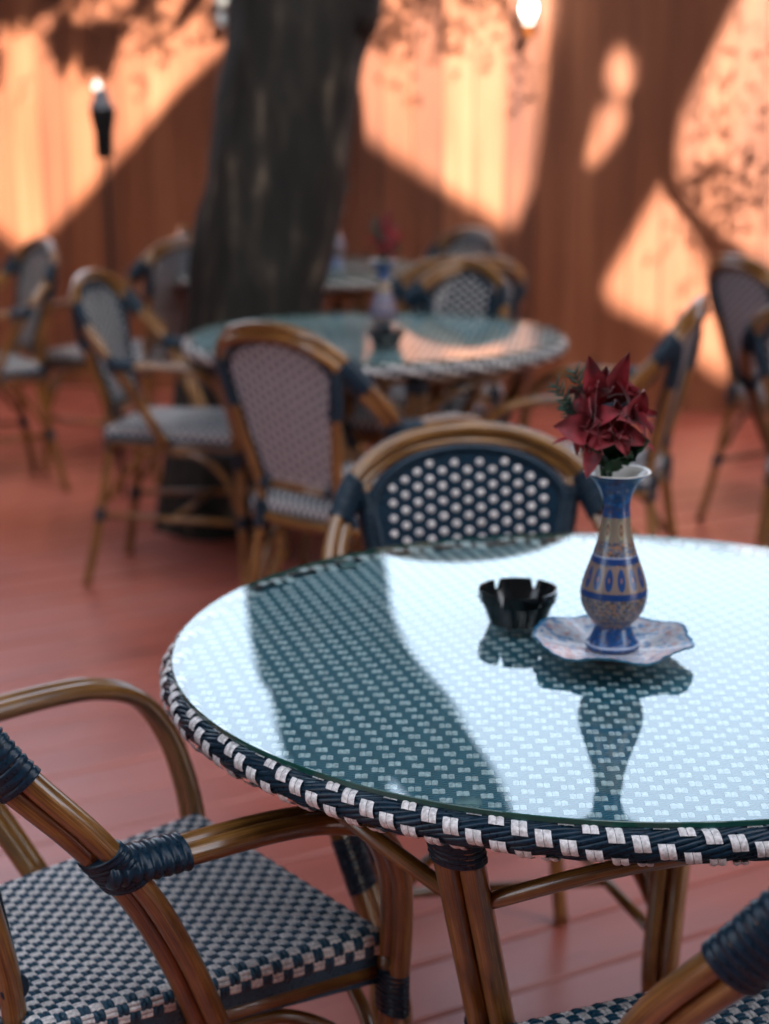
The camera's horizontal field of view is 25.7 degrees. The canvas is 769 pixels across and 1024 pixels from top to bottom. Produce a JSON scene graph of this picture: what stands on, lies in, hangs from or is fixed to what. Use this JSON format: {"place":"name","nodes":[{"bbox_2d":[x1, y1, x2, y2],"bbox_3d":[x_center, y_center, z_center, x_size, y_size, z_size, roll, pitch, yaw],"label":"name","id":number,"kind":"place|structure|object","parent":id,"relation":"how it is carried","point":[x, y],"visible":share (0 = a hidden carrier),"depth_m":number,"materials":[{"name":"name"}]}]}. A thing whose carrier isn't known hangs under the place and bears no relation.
{"place":"outdoors","nodes":[
{"label":"outdoors","id":0,"kind":"place"},
{"bbox_2d":[0,384,768,1023],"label":"deck","id":1,"kind":"structure","parent":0,"point":[120,618],"depth_m":4.16,"materials":[{"name":"red wood"}]},
{"bbox_2d":[0,237,70,491],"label":"wicker chair","id":2,"kind":"object","parent":1,"relation":"on","point":[33,263],"visible":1,"depth_m":5.96,"materials":[{"name":"brown wood"}]},
{"bbox_2d":[68,79,125,498],"bbox_3d":[-1.018,-0.745,5.798,0.241,1.442,0.160,0,14,0],"label":"garden torch","id":3,"kind":"object","parent":1,"relation":"on","point":[102,112],"visible":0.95,"depth_m":5.64,"materials":[{"name":"black metal"}]},
{"bbox_2d":[40,235,191,485],"bbox_3d":[-0.942,-0.589,6.271,0.544,0.895,0.545,8,16,29],"label":"wicker chair","id":4,"kind":"object","parent":1,"relation":"on","point":[160,266],"visible":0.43,"depth_m":6.11,"materials":[{"name":"wicker"}]},
{"bbox_2d":[69,269,291,586],"bbox_3d":[-0.596,-0.250,4.877,0.544,0.895,0.545,3,14,12],"label":"wicker chair","id":5,"kind":"object","parent":1,"relation":"on","point":[102,302],"visible":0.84,"depth_m":4.78,"materials":[{"name":"brown wood"}]},
{"bbox_2d":[176,224,192,235],"bbox_3d":[-0.529,-0.684,6.648,0.544,0.895,0.545,0,14,0],"label":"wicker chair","id":6,"kind":"object","parent":1,"relation":"on","point":[182,229],"visible":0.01,"depth_m":6.55,"materials":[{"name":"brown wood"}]},
{"bbox_2d":[0,677,412,1023],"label":"wicker chair","id":7,"kind":"object","parent":1,"relation":"on","point":[193,914],"visible":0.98,"depth_m":1.82,"materials":[{"name":"brown wood"}]},
{"bbox_2d":[173,255,417,458],"bbox_3d":[-0.333,-0.557,6.432,1.031,0.756,1.029,2,14,10],"label":"bistro table","id":8,"kind":"object","parent":1,"relation":"on","point":[356,276],"visible":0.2,"depth_m":6.04,"materials":[{"name":"teal wood"}]},
{"bbox_2d":[331,210,345,264],"bbox_3d":[-0.185,-1.041,6.386,0.075,0.203,0.075,0,14,0],"label":"flower vase","id":9,"kind":"object","parent":8,"relation":"on","point":[339,249],"visible":0.38,"depth_m":6.37,"materials":[{"name":"ceramic"}]},
{"bbox_2d":[213,321,484,588],"bbox_3d":[-0.089,-0.030,3.969,0.545,0.895,0.544,11,18,38],"label":"wicker chair","id":10,"kind":"object","parent":1,"relation":"on","point":[282,385],"visible":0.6,"depth_m":3.76,"materials":[{"name":"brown wood"}]},
{"bbox_2d":[182,311,567,581],"bbox_3d":[-0.023,-0.109,4.597,1.029,0.756,1.031,-12,18,-39],"label":"bistro table","id":11,"kind":"object","parent":1,"relation":"on","point":[439,347],"visible":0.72,"depth_m":4.41,"materials":[{"name":"teal wood"}]},
{"bbox_2d":[369,259,397,330],"bbox_3d":[-0.003,-0.558,4.414,0.075,0.203,0.075,0,14,0],"label":"flower vase","id":12,"kind":"object","parent":11,"relation":"on","point":[383,311],"visible":0.73,"depth_m":4.39,"materials":[{"name":"ceramic"}]},
{"bbox_2d":[367,208,404,261],"bbox_3d":[-0.006,-0.699,4.370,0.088,0.176,0.121,5,15,19],"label":"flower bouquet","id":13,"kind":"object","parent":12,"relation":"in","point":[385,236],"visible":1,"depth_m":4.35,"materials":[{"name":"red plant"}]},
{"bbox_2d":[367,327,403,346],"bbox_3d":[0.004,-0.445,4.287,0.094,0.042,0.094,-2,14,-8],"label":"ashtray","id":14,"kind":"object","parent":11,"relation":"on","point":[385,337],"visible":1,"depth_m":4.26,"materials":[{"name":"black plastic"}]},
{"bbox_2d":[300,256,509,564],"bbox_3d":[0.079,-0.299,5.064,0.545,0.895,0.544,9,17,34],"label":"wicker chair","id":15,"kind":"object","parent":1,"relation":"on","point":[472,290],"visible":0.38,"depth_m":5.09,"materials":[{"name":"brown wood"}]},
{"bbox_2d":[331,226,499,420],"bbox_3d":[0.127,-0.616,6.355,0.544,0.895,0.545,-9,16,-31],"label":"wicker chair","id":16,"kind":"object","parent":1,"relation":"on","point":[467,241],"visible":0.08,"depth_m":6.41,"materials":[{"name":"wicker"}]},
{"bbox_2d":[359,255,527,457],"bbox_3d":[0.166,-0.406,5.500,0.545,0.895,0.544,-8,16,-29],"label":"wicker chair","id":17,"kind":"object","parent":1,"relation":"on","point":[430,289],"visible":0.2,"depth_m":5.21,"materials":[{"name":"brown wood"}]},
{"bbox_2d":[159,534,768,1023],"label":"bistro table","id":18,"kind":"object","parent":1,"relation":"on","point":[411,690],"visible":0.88,"depth_m":1.76,"materials":[{"name":"glass"}]},
{"bbox_2d":[478,577,557,629],"bbox_3d":[0.160,0.111,2.014,0.094,0.042,0.094,-2,14,-8],"label":"ashtray","id":19,"kind":"object","parent":18,"relation":"on","point":[516,603],"visible":0.98,"depth_m":1.99,"materials":[{"name":"black plastic"}]},
{"bbox_2d":[532,615,694,665],"bbox_3d":[0.257,0.148,1.896,0.180,0.026,0.184,-3,14,-12],"label":"scalloped plate","id":20,"kind":"object","parent":18,"relation":"on","point":[563,638],"visible":0.6,"depth_m":1.91,"materials":[{"name":"blue"}]},
{"bbox_2d":[580,464,651,653],"bbox_3d":[0.256,0.053,1.873,0.075,0.203,0.075,0,14,0],"label":"flower vase","id":21,"kind":"object","parent":20,"relation":"on","point":[614,592],"visible":0.96,"depth_m":1.85,"materials":[{"name":"ceramic"}]},
{"bbox_2d":[546,353,656,508],"bbox_3d":[0.234,-0.089,1.837,0.121,0.176,0.088,0,14,0],"label":"flower bouquet","id":22,"kind":"object","parent":21,"relation":"in","point":[610,439],"visible":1,"depth_m":1.81,"materials":[{"name":"red plant"}]},
{"bbox_2d":[321,422,650,1023],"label":"wicker chair","id":23,"kind":"object","parent":1,"relation":"on","point":[451,480],"visible":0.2,"depth_m":2.65,"materials":[{"name":"blue wicker"}]},
{"bbox_2d":[485,294,709,543],"bbox_3d":[0.533,-0.116,4.306,0.544,0.895,0.545,4,14,17],"label":"wicker chair","id":24,"kind":"object","parent":1,"relation":"on","point":[676,349],"visible":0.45,"depth_m":4.13,"materials":[{"name":"brown wood"}]},
{"bbox_2d":[510,887,768,1023],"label":"wicker chair","id":25,"kind":"object","parent":1,"relation":"on","point":[721,976],"visible":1,"depth_m":1.22,"materials":[{"name":"blue wood"}]},
{"bbox_2d":[696,253,768,544],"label":"wicker chair","id":26,"kind":"object","parent":1,"relation":"on","point":[738,289],"visible":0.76,"depth_m":5.33,"materials":[{"name":"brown wood"}]},
{"bbox_2d":[738,306,768,552],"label":"wicker chair","id":27,"kind":"object","parent":1,"relation":"on","point":[754,339],"visible":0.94,"depth_m":4.27,"materials":[{"name":"blue wood"}]},
{"label":"ground","id":28,"kind":"structure","parent":0,"visible":0},
{"bbox_2d":[154,0,382,541],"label":"shade tree","id":29,"kind":"object","parent":28,"relation":"on","point":[268,218],"visible":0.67,"depth_m":5.15,"materials":[{"name":"brown bark"}]},
{"bbox_2d":[0,0,768,414],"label":"board fence","id":30,"kind":"object","parent":28,"relation":"on","point":[598,170],"visible":0.41,"depth_m":7.49,"materials":[{"name":"orange wood"}]},
{"bbox_2d":[214,0,227,27],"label":"wall lantern","id":31,"kind":"object","parent":30,"relation":"attached to","point":[221,18],"depth_m":7.53,"materials":[{"name":"glass"}]},
{"bbox_2d":[521,0,538,38],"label":"wall lantern","id":32,"kind":"object","parent":30,"relation":"attached to","point":[530,11],"depth_m":7.21,"materials":[{"name":"glass"}]}
]}

